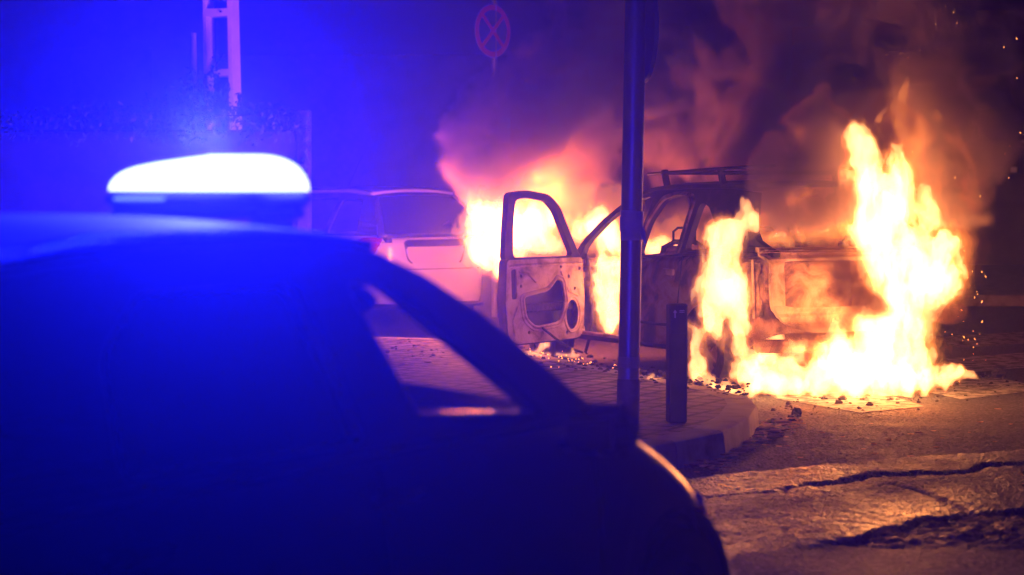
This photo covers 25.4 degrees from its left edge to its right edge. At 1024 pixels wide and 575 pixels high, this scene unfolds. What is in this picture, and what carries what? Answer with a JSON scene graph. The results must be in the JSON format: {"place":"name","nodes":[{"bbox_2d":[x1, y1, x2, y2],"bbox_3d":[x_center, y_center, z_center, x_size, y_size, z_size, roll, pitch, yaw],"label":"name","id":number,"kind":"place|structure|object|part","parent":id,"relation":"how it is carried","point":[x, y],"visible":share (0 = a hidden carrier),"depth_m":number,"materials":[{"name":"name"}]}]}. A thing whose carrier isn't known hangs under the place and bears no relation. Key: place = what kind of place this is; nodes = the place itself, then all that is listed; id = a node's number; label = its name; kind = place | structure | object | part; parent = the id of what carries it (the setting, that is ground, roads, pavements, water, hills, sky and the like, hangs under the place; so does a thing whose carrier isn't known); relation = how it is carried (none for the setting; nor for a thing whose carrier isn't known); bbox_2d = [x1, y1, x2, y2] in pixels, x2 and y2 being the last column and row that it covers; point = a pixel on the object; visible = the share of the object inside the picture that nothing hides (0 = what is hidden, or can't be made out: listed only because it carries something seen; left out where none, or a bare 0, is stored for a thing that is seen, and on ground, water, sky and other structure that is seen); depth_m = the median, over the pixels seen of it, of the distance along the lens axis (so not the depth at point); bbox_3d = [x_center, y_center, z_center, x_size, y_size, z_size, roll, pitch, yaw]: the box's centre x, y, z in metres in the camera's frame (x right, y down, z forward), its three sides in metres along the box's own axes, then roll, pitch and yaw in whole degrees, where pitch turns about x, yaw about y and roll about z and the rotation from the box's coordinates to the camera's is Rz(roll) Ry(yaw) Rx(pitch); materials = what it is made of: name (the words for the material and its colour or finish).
{"place":"outdoors","nodes":[
{"label":"outdoors","id":0,"kind":"place"},
{"bbox_2d":[0,109,311,230],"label":"garden wall","id":1,"kind":"structure","parent":0,"point":[53,174],"depth_m":22.21,"materials":[{"name":"blue"}]},
{"bbox_2d":[0,100,312,147],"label":"climbing plant","id":2,"kind":"object","parent":1,"relation":"attached to","point":[203,126],"visible":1,"depth_m":22.14,"materials":[{"name":"green plant"}]},
{"bbox_2d":[297,117,313,194],"bbox_3d":[-2.022,-1.272,22.116,0.161,0.815,0.285,-1,3,-13],"label":"climbing plant","id":3,"kind":"object","parent":1,"relation":"attached to","point":[304,163],"visible":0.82,"depth_m":22.09,"materials":[{"name":"green plant"}]},
{"bbox_2d":[137,66,215,120],"bbox_3d":[-3.452,-1.967,23.121,0.906,0.575,0.334,0,3,0],"label":"climbing plant","id":4,"kind":"object","parent":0,"point":[196,94],"visible":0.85,"depth_m":23.13,"materials":[{"name":"green plant"}]},
{"bbox_2d":[191,33,197,129],"bbox_3d":[-3.263,-2.094,23.327,0.069,1.045,0.056,0,3,0],"label":"conduit pipe","id":5,"kind":"object","parent":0,"point":[193,52],"visible":0.66,"depth_m":23.30,"materials":[{"name":"metal"}]},
{"bbox_2d":[235,92,247,114],"bbox_3d":[-2.804,-1.885,23.409,0.163,0.288,0.320,0,3,7],"label":"climbing plant","id":6,"kind":"object","parent":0,"point":[240,97],"visible":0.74,"depth_m":23.40,"materials":[{"name":"green plant"}]},
{"bbox_2d":[0,0,688,248],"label":"house","id":7,"kind":"structure","parent":0,"point":[412,120],"depth_m":51.35,"materials":[{"name":"blue"}]},
{"bbox_2d":[378,339,726,439],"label":"pavement","id":8,"kind":"structure","parent":0,"point":[459,374],"depth_m":15.69,"materials":[{"name":"grey concrete"}]},
{"bbox_2d":[617,0,645,420],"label":"sign pole","id":9,"kind":"object","parent":8,"relation":"on","point":[632,233],"visible":0.93,"depth_m":12.56,"materials":[{"name":"metal"}]},
{"bbox_2d":[645,0,658,82],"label":"road sign","id":10,"kind":"object","parent":9,"relation":"attached to","point":[651,26],"visible":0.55,"depth_m":12.42,"materials":[{"name":"grey metal"}]},
{"bbox_2d":[666,303,686,422],"bbox_3d":[0.953,0.437,13.130,0.106,0.690,0.111,0,3,-8],"label":"bollard","id":11,"kind":"object","parent":8,"relation":"on","point":[676,362],"visible":1,"depth_m":13.08,"materials":[{"name":"grey metal"}]},
{"bbox_2d":[218,0,1023,202],"label":"sky","id":12,"kind":"structure","parent":0,"point":[266,26],"materials":[{"name":"blue"}]},
{"bbox_2d":[362,203,1023,574],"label":"road","id":13,"kind":"structure","parent":0,"point":[831,502],"depth_m":12.11,"materials":[{"name":"grey asphalt"}]},
{"bbox_2d":[202,0,241,129],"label":"power pole","id":14,"kind":"object","parent":13,"relation":"on","point":[230,13],"visible":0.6,"depth_m":23.81,"materials":[{"name":"concrete"}]},
{"bbox_2d":[206,53,233,117],"bbox_3d":[-3.025,-2.092,23.538,0.324,0.674,0.284,-1,3,-13],"label":"climbing plant","id":15,"kind":"object","parent":14,"relation":"attached to","point":[219,100],"visible":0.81,"depth_m":23.50,"materials":[{"name":"green plant"}]},
{"bbox_2d":[0,155,730,574],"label":"police car","id":16,"kind":"object","parent":13,"relation":"on","point":[180,393],"visible":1,"depth_m":4.75,"materials":[{"name":"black metal"}]},
{"bbox_3d":[-0.578,0.177,4.571,0.090,0.345,0.789,2,3,30],"label":"rear side window","id":17,"kind":"part","parent":16,"relation":"part of","materials":[{"name":"black glass"}]},
{"bbox_2d":[312,157,489,308],"bbox_3d":[-1.977,-0.565,25.571,1.670,1.822,4.027,-2,3,-37],"label":"parked car","id":18,"kind":"object","parent":13,"relation":"on","point":[434,235],"visible":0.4,"depth_m":24.12,"materials":[{"name":"white metal"}]},
{"bbox_3d":[-2.156,-0.785,24.736,0.222,0.379,0.770,-2,3,-37],"label":"side window","id":19,"kind":"part","parent":18,"relation":"part of","materials":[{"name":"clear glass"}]},
{"bbox_3d":[-1.713,-0.753,24.141,0.213,0.365,0.555,-2,3,-37],"label":"side window","id":20,"kind":"part","parent":18,"relation":"part of","materials":[{"name":"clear glass"}]},
{"bbox_3d":[-0.900,-0.781,24.123,1.320,0.400,0.432,-2,3,-37],"label":"rear window","id":21,"kind":"part","parent":18,"relation":"part of","materials":[{"name":"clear glass"}]},
{"bbox_2d":[474,0,509,316],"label":"road sign","id":22,"kind":"object","parent":13,"relation":"on","point":[492,30],"visible":1,"depth_m":25.66,"materials":[{"name":"metal"}]},
{"bbox_2d":[377,337,758,468],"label":"kerb","id":23,"kind":"structure","parent":13,"relation":"on","point":[734,423],"depth_m":12.87,"materials":[{"name":"concrete"}]},
{"bbox_2d":[384,339,1011,472],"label":"fallen leaves","id":24,"kind":"object","parent":13,"relation":"on","point":[771,433],"visible":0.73,"depth_m":13.49,"materials":[{"name":"plant"}]},
{"bbox_2d":[386,339,1020,422],"bbox_3d":[0.861,0.654,17.160,5.748,0.177,4.500,1,3,22],"label":"debris","id":25,"kind":"object","parent":13,"relation":"on","point":[995,372],"visible":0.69,"depth_m":16.23,"materials":[{"name":"black"}]},
{"bbox_2d":[497,164,925,389],"bbox_3d":[1.207,-0.133,17.967,2.548,1.673,3.905,-1,3,-28],"label":"burning car","id":26,"kind":"object","parent":13,"relation":"on","point":[742,289],"visible":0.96,"depth_m":16.93,"materials":[{"name":"metal"}]},
{"bbox_3d":[0.295,-0.116,18.082,0.204,1.316,1.061,2,4,40],"label":"front door","id":27,"kind":"part","parent":26,"relation":"part of","materials":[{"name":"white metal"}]},
{"bbox_3d":[1.197,-0.478,17.393,0.222,0.519,0.626,-1,3,-28],"label":"window frame","id":28,"kind":"part","parent":26,"relation":"part of","materials":[{"name":"metal"}]},
{"bbox_2d":[775,388,921,412],"bbox_3d":[2.324,0.793,16.006,0.890,0.005,1.738,0,3,-7],"label":"road marking","id":29,"kind":"object","parent":13,"relation":"on","point":[875,397],"visible":1,"depth_m":15.97,"materials":[{"name":"paint"}]},
{"bbox_2d":[889,374,1023,398],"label":"road marking","id":30,"kind":"object","parent":13,"relation":"on","point":[973,389],"visible":0.98,"depth_m":17.05,"materials":[{"name":"paint"}]},
{"bbox_2d":[933,332,1023,347],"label":"road marking","id":31,"kind":"object","parent":13,"relation":"on","point":[959,341],"visible":1,"depth_m":22.10,"materials":[{"name":"paint"}]},
{"bbox_2d":[947,352,1023,372],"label":"road marking","id":32,"kind":"object","parent":13,"relation":"on","point":[988,362],"visible":0.99,"depth_m":19.30,"materials":[{"name":"paint"}]},
{"bbox_2d":[923,265,1023,305],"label":"pavement","id":33,"kind":"structure","parent":0,"point":[965,285],"depth_m":30.52,"materials":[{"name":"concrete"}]},
{"bbox_2d":[689,9,1023,264],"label":"street wall","id":34,"kind":"structure","parent":33,"relation":"on","point":[920,101],"depth_m":37.90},
{"bbox_2d":[984,132,1023,173],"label":"meter cabinet","id":35,"kind":"object","parent":34,"relation":"attached to","point":[1003,155],"visible":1,"depth_m":37.72,"materials":[{"name":"grey metal"}]},
{"bbox_3d":[8.200,-2.201,37.728,0.426,0.591,0.020,0,3,0],"label":"door","id":36,"kind":"part","parent":35,"relation":"part of","materials":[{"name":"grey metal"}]},
{"bbox_2d":[1017,133,1023,173],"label":"meter cabinet","id":37,"kind":"object","parent":34,"relation":"attached to","point":[1021,154],"visible":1,"depth_m":37.75,"materials":[{"name":"grey metal"}]},
{"bbox_3d":[8.743,-2.201,37.728,0.492,0.591,0.020,0,3,0],"label":"door","id":38,"kind":"part","parent":37,"relation":"part of","materials":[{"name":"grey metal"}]}
]}

